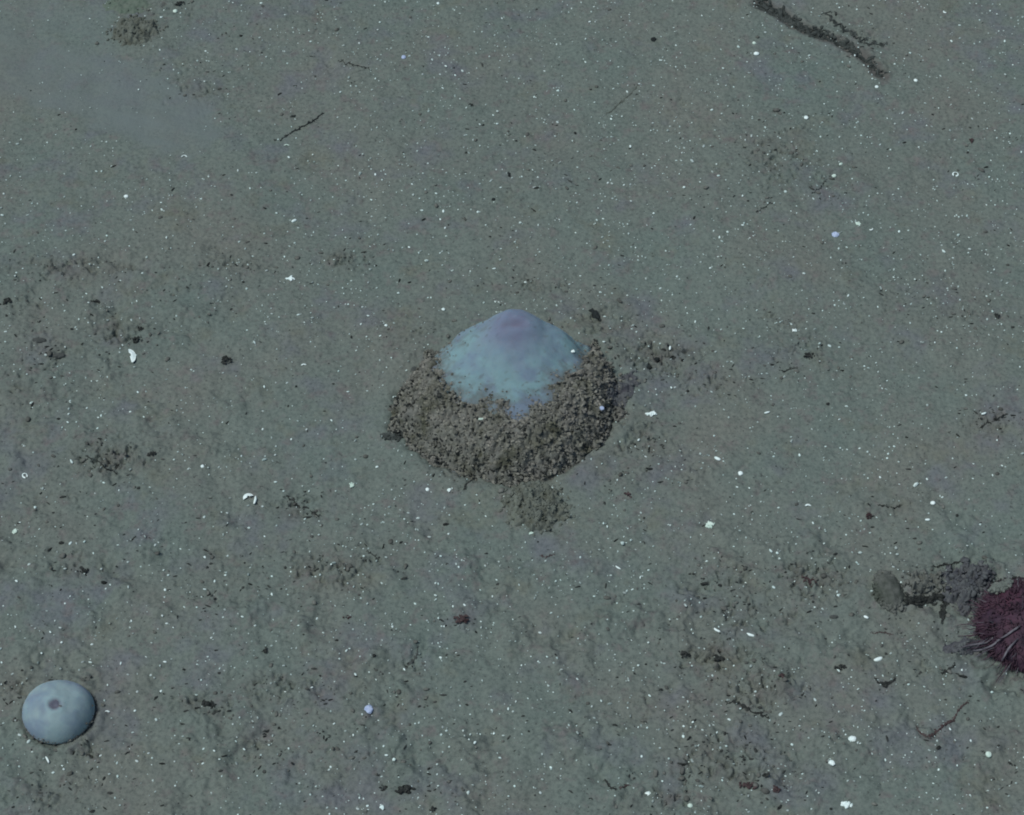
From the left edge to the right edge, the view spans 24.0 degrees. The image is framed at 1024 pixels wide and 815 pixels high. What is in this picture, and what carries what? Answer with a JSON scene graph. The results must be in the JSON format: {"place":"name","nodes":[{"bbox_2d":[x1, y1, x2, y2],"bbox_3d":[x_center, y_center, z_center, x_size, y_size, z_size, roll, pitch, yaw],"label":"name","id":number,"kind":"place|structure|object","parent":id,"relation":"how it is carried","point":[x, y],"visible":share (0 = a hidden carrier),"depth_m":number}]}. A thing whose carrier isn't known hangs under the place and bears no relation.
{"place":"outdoors","nodes":[
{"label":"outdoors","id":0,"kind":"place"},
{"bbox_2d":[52,352,64,357],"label":"detritus scrap","id":1,"kind":"object","parent":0,"point":[58,355],"visible":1,"depth_m":2.07},
{"bbox_2d":[0,0,1023,814],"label":"seabed","id":2,"kind":"structure","parent":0,"point":[102,100],"depth_m":2.04},
{"bbox_2d":[2,297,11,304],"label":"detritus scrap","id":3,"kind":"object","parent":2,"relation":"on","point":[8,299],"visible":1,"depth_m":2.11},
{"bbox_2d":[32,337,46,342],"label":"detritus scrap","id":4,"kind":"object","parent":2,"relation":"on","point":[38,340],"visible":1,"depth_m":2.08},
{"bbox_2d":[21,680,95,745],"bbox_3d":[-0.345,0.230,1.829,0.057,0.035,0.054,0,50,0],"label":"sponge","id":5,"kind":"object","parent":2,"relation":"on","point":[54,712],"visible":1,"depth_m":1.82},
{"bbox_2d":[77,566,88,575],"bbox_3d":[-0.343,0.130,1.923,0.010,0.003,0.009,0,50,0],"label":"detritus scrap","id":6,"kind":"object","parent":2,"relation":"on","point":[83,569],"visible":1,"depth_m":1.92},
{"bbox_2d":[85,455,116,473],"bbox_3d":[-0.341,0.048,1.994,0.035,0.012,0.006,30,56,23],"label":"detritus strand","id":7,"kind":"object","parent":2,"relation":"on","point":[103,466],"visible":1,"depth_m":1.99},
{"bbox_2d":[102,0,151,13],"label":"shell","id":8,"kind":"object","parent":2,"relation":"on","point":[126,6],"visible":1,"depth_m":2.36},
{"bbox_2d":[128,349,135,361],"bbox_3d":[-0.326,-0.045,2.071,0.005,0.002,0.016,-14,51,-12],"label":"shell fragment","id":9,"kind":"object","parent":2,"relation":"on","point":[133,355],"visible":1,"depth_m":2.07},
{"bbox_2d":[130,336,142,342],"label":"detritus scrap","id":10,"kind":"object","parent":2,"relation":"on","point":[136,338],"visible":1,"depth_m":2.08},
{"bbox_2d":[106,14,167,45],"bbox_3d":[-0.365,-0.368,2.337,0.061,0.015,0.045,0,50,0],"label":"mud clod","id":11,"kind":"object","parent":2,"relation":"on","point":[131,30],"visible":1,"depth_m":2.33},
{"bbox_2d":[147,451,155,455],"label":"detritus scrap","id":12,"kind":"object","parent":2,"relation":"on","point":[151,453],"visible":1,"depth_m":2.00},
{"bbox_2d":[201,699,216,708],"bbox_3d":[-0.232,0.227,1.842,0.012,0.003,0.008,0,50,0],"label":"detritus scrap","id":13,"kind":"object","parent":2,"relation":"on","point":[204,703],"visible":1,"depth_m":1.84},
{"bbox_2d":[221,355,231,363],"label":"detritus scrap","id":14,"kind":"object","parent":2,"relation":"on","point":[225,357],"visible":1,"depth_m":2.06},
{"bbox_2d":[243,493,252,499],"bbox_3d":[-0.217,0.072,1.971,0.009,0.002,0.005,-24,54,-19],"label":"shell fragment","id":15,"kind":"object","parent":2,"relation":"on","point":[246,495],"visible":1,"depth_m":1.97},
{"bbox_2d":[283,495,319,518],"bbox_3d":[-0.171,0.082,1.970,0.038,0.007,0.006,29,56,22],"label":"detritus strand","id":16,"kind":"object","parent":2,"relation":"on","point":[299,505],"visible":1,"depth_m":1.97},
{"bbox_2d":[280,113,323,140],"bbox_3d":[-0.196,-0.263,2.256,0.056,0.004,0.006,-36,58,-26],"label":"twig","id":17,"kind":"object","parent":2,"relation":"on","point":[309,122],"visible":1,"depth_m":2.26},
{"bbox_2d":[338,59,371,70],"bbox_3d":[-0.150,-0.328,2.309,0.036,0.002,0.007,15,52,12],"label":"detritus strand","id":18,"kind":"object","parent":2,"relation":"on","point":[355,65],"visible":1,"depth_m":2.31},
{"bbox_2d":[364,705,372,713],"bbox_3d":[-0.109,0.230,1.837,0.007,0.003,0.009,0,50,0],"label":"shell fragment","id":19,"kind":"object","parent":2,"relation":"on","point":[368,709],"visible":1,"depth_m":1.84},
{"bbox_2d":[394,784,415,793],"bbox_3d":[-0.080,0.284,1.794,0.016,0.003,0.008,0,50,0],"label":"detritus scrap","id":20,"kind":"object","parent":2,"relation":"on","point":[402,789],"visible":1,"depth_m":1.79},
{"bbox_2d":[405,646,418,668],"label":"detritus strand","id":21,"kind":"object","parent":2,"relation":"on","point":[412,661],"visible":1,"depth_m":1.87},
{"bbox_2d":[453,614,468,622],"bbox_3d":[-0.040,0.166,1.889,0.012,0.004,0.008,0,50,0],"label":"detritus scrap","id":22,"kind":"object","parent":2,"relation":"on","point":[462,618],"visible":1,"depth_m":1.89},
{"bbox_2d":[1,0,1012,812],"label":"mud crumbs","id":23,"kind":"object","parent":2,"relation":"on","point":[655,772],"visible":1,"depth_m":1.93},
{"bbox_2d":[388,309,627,487],"bbox_3d":[-0.004,-0.019,2.018,0.205,0.068,0.186,0,50,0],"label":"sea sponge","id":24,"kind":"object","parent":2,"relation":"on","point":[530,389],"visible":1,"depth_m":2.00},
{"bbox_2d":[380,430,403,441],"bbox_3d":[-0.099,0.024,2.011,0.023,0.007,0.014,0,50,0],"label":"detritus fluff","id":25,"kind":"object","parent":24,"relation":"attached to","point":[389,435],"visible":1,"depth_m":2.01},
{"bbox_2d":[606,370,639,407],"bbox_3d":[0.094,-0.018,2.040,0.031,0.021,0.047,0,50,0],"label":"detritus fluff","id":26,"kind":"object","parent":24,"relation":"attached to","point":[627,385],"visible":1,"depth_m":2.04},
{"bbox_2d":[0,0,1023,814],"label":"shell grit","id":27,"kind":"object","parent":2,"relation":"on","point":[582,460],"visible":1,"depth_m":2.05},
{"bbox_2d":[0,0,1023,814],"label":"debris grit","id":28,"kind":"object","parent":2,"relation":"on","point":[520,560],"visible":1,"depth_m":1.93},
{"bbox_2d":[499,475,575,535],"bbox_3d":[0.020,0.079,1.961,0.064,0.019,0.059,0,50,0],"label":"mud clod","id":29,"kind":"object","parent":2,"relation":"on","point":[538,505],"visible":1,"depth_m":1.96},
{"bbox_2d":[588,308,600,320],"bbox_3d":[0.072,-0.081,2.101,0.011,0.004,0.015,0,50,0],"label":"detritus scrap","id":30,"kind":"object","parent":2,"relation":"on","point":[595,314],"visible":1,"depth_m":2.10},
{"bbox_2d":[603,779,616,790],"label":"detritus strand","id":31,"kind":"object","parent":2,"relation":"on","point":[608,784],"visible":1,"depth_m":1.80},
{"bbox_2d":[606,84,639,114],"bbox_3d":[0.105,-0.291,2.277,0.006,0.002,0.054,30,56,23],"label":"detritus strand","id":32,"kind":"object","parent":2,"relation":"on","point":[621,101],"visible":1,"depth_m":2.27},
{"bbox_2d":[645,411,656,416],"bbox_3d":[0.117,0.005,2.030,0.010,0.003,0.005,-7,50,-6],"label":"shell fragment","id":33,"kind":"object","parent":2,"relation":"on","point":[651,413],"visible":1,"depth_m":2.03},
{"bbox_2d":[679,650,690,656],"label":"detritus scrap","id":34,"kind":"object","parent":2,"relation":"on","point":[683,653],"visible":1,"depth_m":1.87},
{"bbox_2d":[705,520,714,528],"bbox_3d":[0.161,0.095,1.953,0.008,0.003,0.008,0,50,0],"label":"shell fragment","id":35,"kind":"object","parent":2,"relation":"on","point":[709,524],"visible":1,"depth_m":1.95},
{"bbox_2d":[709,654,724,662],"bbox_3d":[0.159,0.195,1.871,0.013,0.004,0.010,0,50,0],"label":"detritus scrap","id":36,"kind":"object","parent":2,"relation":"on","point":[717,658],"visible":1,"depth_m":1.87},
{"bbox_2d":[725,700,769,718],"bbox_3d":[0.180,0.230,1.838,0.038,0.004,0.008,21,53,17],"label":"detritus strand","id":37,"kind":"object","parent":2,"relation":"on","point":[747,708],"visible":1,"depth_m":1.84},
{"bbox_2d":[739,782,756,788],"bbox_3d":[0.176,0.282,1.795,0.014,0.003,0.007,0,50,0],"label":"detritus scrap","id":38,"kind":"object","parent":2,"relation":"on","point":[747,785],"visible":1,"depth_m":1.79},
{"bbox_2d":[772,785,780,792],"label":"detritus scrap","id":39,"kind":"object","parent":2,"relation":"on","point":[775,788],"visible":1,"depth_m":1.79},
{"bbox_2d":[801,575,816,586],"bbox_3d":[0.237,0.139,1.918,0.012,0.004,0.014,0,50,0],"label":"detritus scrap","id":40,"kind":"object","parent":2,"relation":"on","point":[805,578],"visible":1,"depth_m":1.92},
{"bbox_2d":[803,352,814,358],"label":"detritus scrap","id":41,"kind":"object","parent":2,"relation":"on","point":[808,354],"visible":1,"depth_m":2.07},
{"bbox_2d":[753,0,887,76],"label":"detritus strand","id":42,"kind":"object","parent":2,"relation":"on","point":[782,15],"visible":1,"depth_m":2.35},
{"bbox_2d":[832,232,838,236],"bbox_3d":[0.290,-0.156,2.165,0.007,0.003,0.007,0,50,0],"label":"shell fragment","id":43,"kind":"object","parent":2,"relation":"on","point":[835,234],"visible":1,"depth_m":2.16},
{"bbox_2d":[834,664,846,670],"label":"detritus scrap","id":44,"kind":"object","parent":2,"relation":"on","point":[841,666],"visible":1,"depth_m":1.86},
{"bbox_2d":[841,801,852,808],"bbox_3d":[0.248,0.295,1.787,0.009,0.003,0.007,0,50,0],"label":"shell fragment","id":45,"kind":"object","parent":2,"relation":"on","point":[845,804],"visible":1,"depth_m":1.79},
{"bbox_2d":[848,736,855,741],"bbox_3d":[0.257,0.250,1.821,0.007,0.003,0.006,0,50,0],"label":"shell fragment","id":46,"kind":"object","parent":2,"relation":"on","point":[852,738],"visible":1,"depth_m":1.82},
{"bbox_2d":[821,11,887,46],"bbox_3d":[0.330,-0.366,2.343,0.074,0.005,0.021,33,57,24],"label":"detritus strand","id":47,"kind":"object","parent":2,"relation":"on","point":[853,34],"visible":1,"depth_m":2.34},
{"bbox_2d":[870,631,892,635],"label":"detritus strand","id":48,"kind":"object","parent":2,"relation":"on","point":[884,632],"visible":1,"depth_m":1.88},
{"bbox_2d":[874,677,895,687],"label":"detritus strand","id":49,"kind":"object","parent":2,"relation":"on","point":[885,684],"visible":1,"depth_m":1.85},
{"bbox_2d":[871,569,906,615],"bbox_3d":[0.299,0.146,1.908,0.031,0.017,0.046,0,50,0],"label":"stone","id":50,"kind":"object","parent":2,"relation":"on","point":[888,592],"visible":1,"depth_m":1.90},
{"bbox_2d":[878,504,901,508],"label":"detritus strand","id":51,"kind":"object","parent":2,"relation":"on","point":[899,505],"visible":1,"depth_m":1.97},
{"bbox_2d":[903,592,944,607],"bbox_3d":[0.326,0.151,1.907,0.048,0.012,0.013,-14,51,-11],"label":"twig","id":52,"kind":"object","parent":2,"relation":"on","point":[920,600],"visible":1,"depth_m":1.91},
{"bbox_2d":[901,568,951,596],"bbox_3d":[0.328,0.138,1.911,0.047,0.021,0.025,-7,50,-6],"label":"mud clod","id":53,"kind":"object","parent":2,"relation":"on","point":[924,583],"visible":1,"depth_m":1.91},
{"bbox_2d":[916,700,969,738],"bbox_3d":[0.331,0.239,1.834,0.051,0.005,0.016,-21,53,-17],"label":"worm strand","id":54,"kind":"object","parent":2,"relation":"on","point":[941,727],"visible":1,"depth_m":1.83},
{"bbox_2d":[939,600,947,623],"bbox_3d":[0.341,0.159,1.902,0.011,0.008,0.031,0,50,0],"label":"twig","id":55,"kind":"object","parent":2,"relation":"on","point":[942,613],"visible":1,"depth_m":1.90},
{"bbox_2d":[933,560,960,567],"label":"detritus strand","id":56,"kind":"object","parent":2,"relation":"on","point":[946,564],"visible":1,"depth_m":1.93},
{"bbox_2d":[940,662,955,674],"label":"detritus strand","id":57,"kind":"object","parent":2,"relation":"on","point":[945,670],"visible":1,"depth_m":1.86},
{"bbox_2d":[942,636,982,655],"bbox_3d":[0.351,0.186,1.877,0.041,0.010,0.017,-14,51,-12],"label":"detritus mat","id":58,"kind":"object","parent":2,"relation":"on","point":[954,646],"visible":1,"depth_m":1.88},
{"bbox_2d":[938,556,995,617],"bbox_3d":[0.364,0.141,1.915,0.054,0.021,0.063,0,50,0],"label":"detritus mat","id":59,"kind":"object","parent":2,"relation":"on","point":[968,582],"visible":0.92,"depth_m":1.91},
{"bbox_2d":[953,576,1023,691],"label":"sea urchin","id":60,"kind":"object","parent":2,"relation":"on","point":[999,622],"visible":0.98,"depth_m":1.87},
{"bbox_2d":[987,578,1013,594],"bbox_3d":[0.385,0.141,1.893,0.024,0.005,0.012,-18,52,-15],"label":"mud clod","id":61,"kind":"object","parent":60,"relation":"on","point":[1001,586],"visible":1,"depth_m":1.89},
{"bbox_2d":[980,413,1007,427],"bbox_3d":[0.405,0.011,2.027,0.030,0.007,0.007,-21,53,-17],"label":"detritus strand","id":62,"kind":"object","parent":2,"relation":"on","point":[998,418],"visible":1,"depth_m":2.03},
{"bbox_2d":[991,575,1023,582],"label":"detritus strand","id":63,"kind":"object","parent":2,"relation":"on","point":[1014,577],"visible":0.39,"depth_m":1.92}
]}

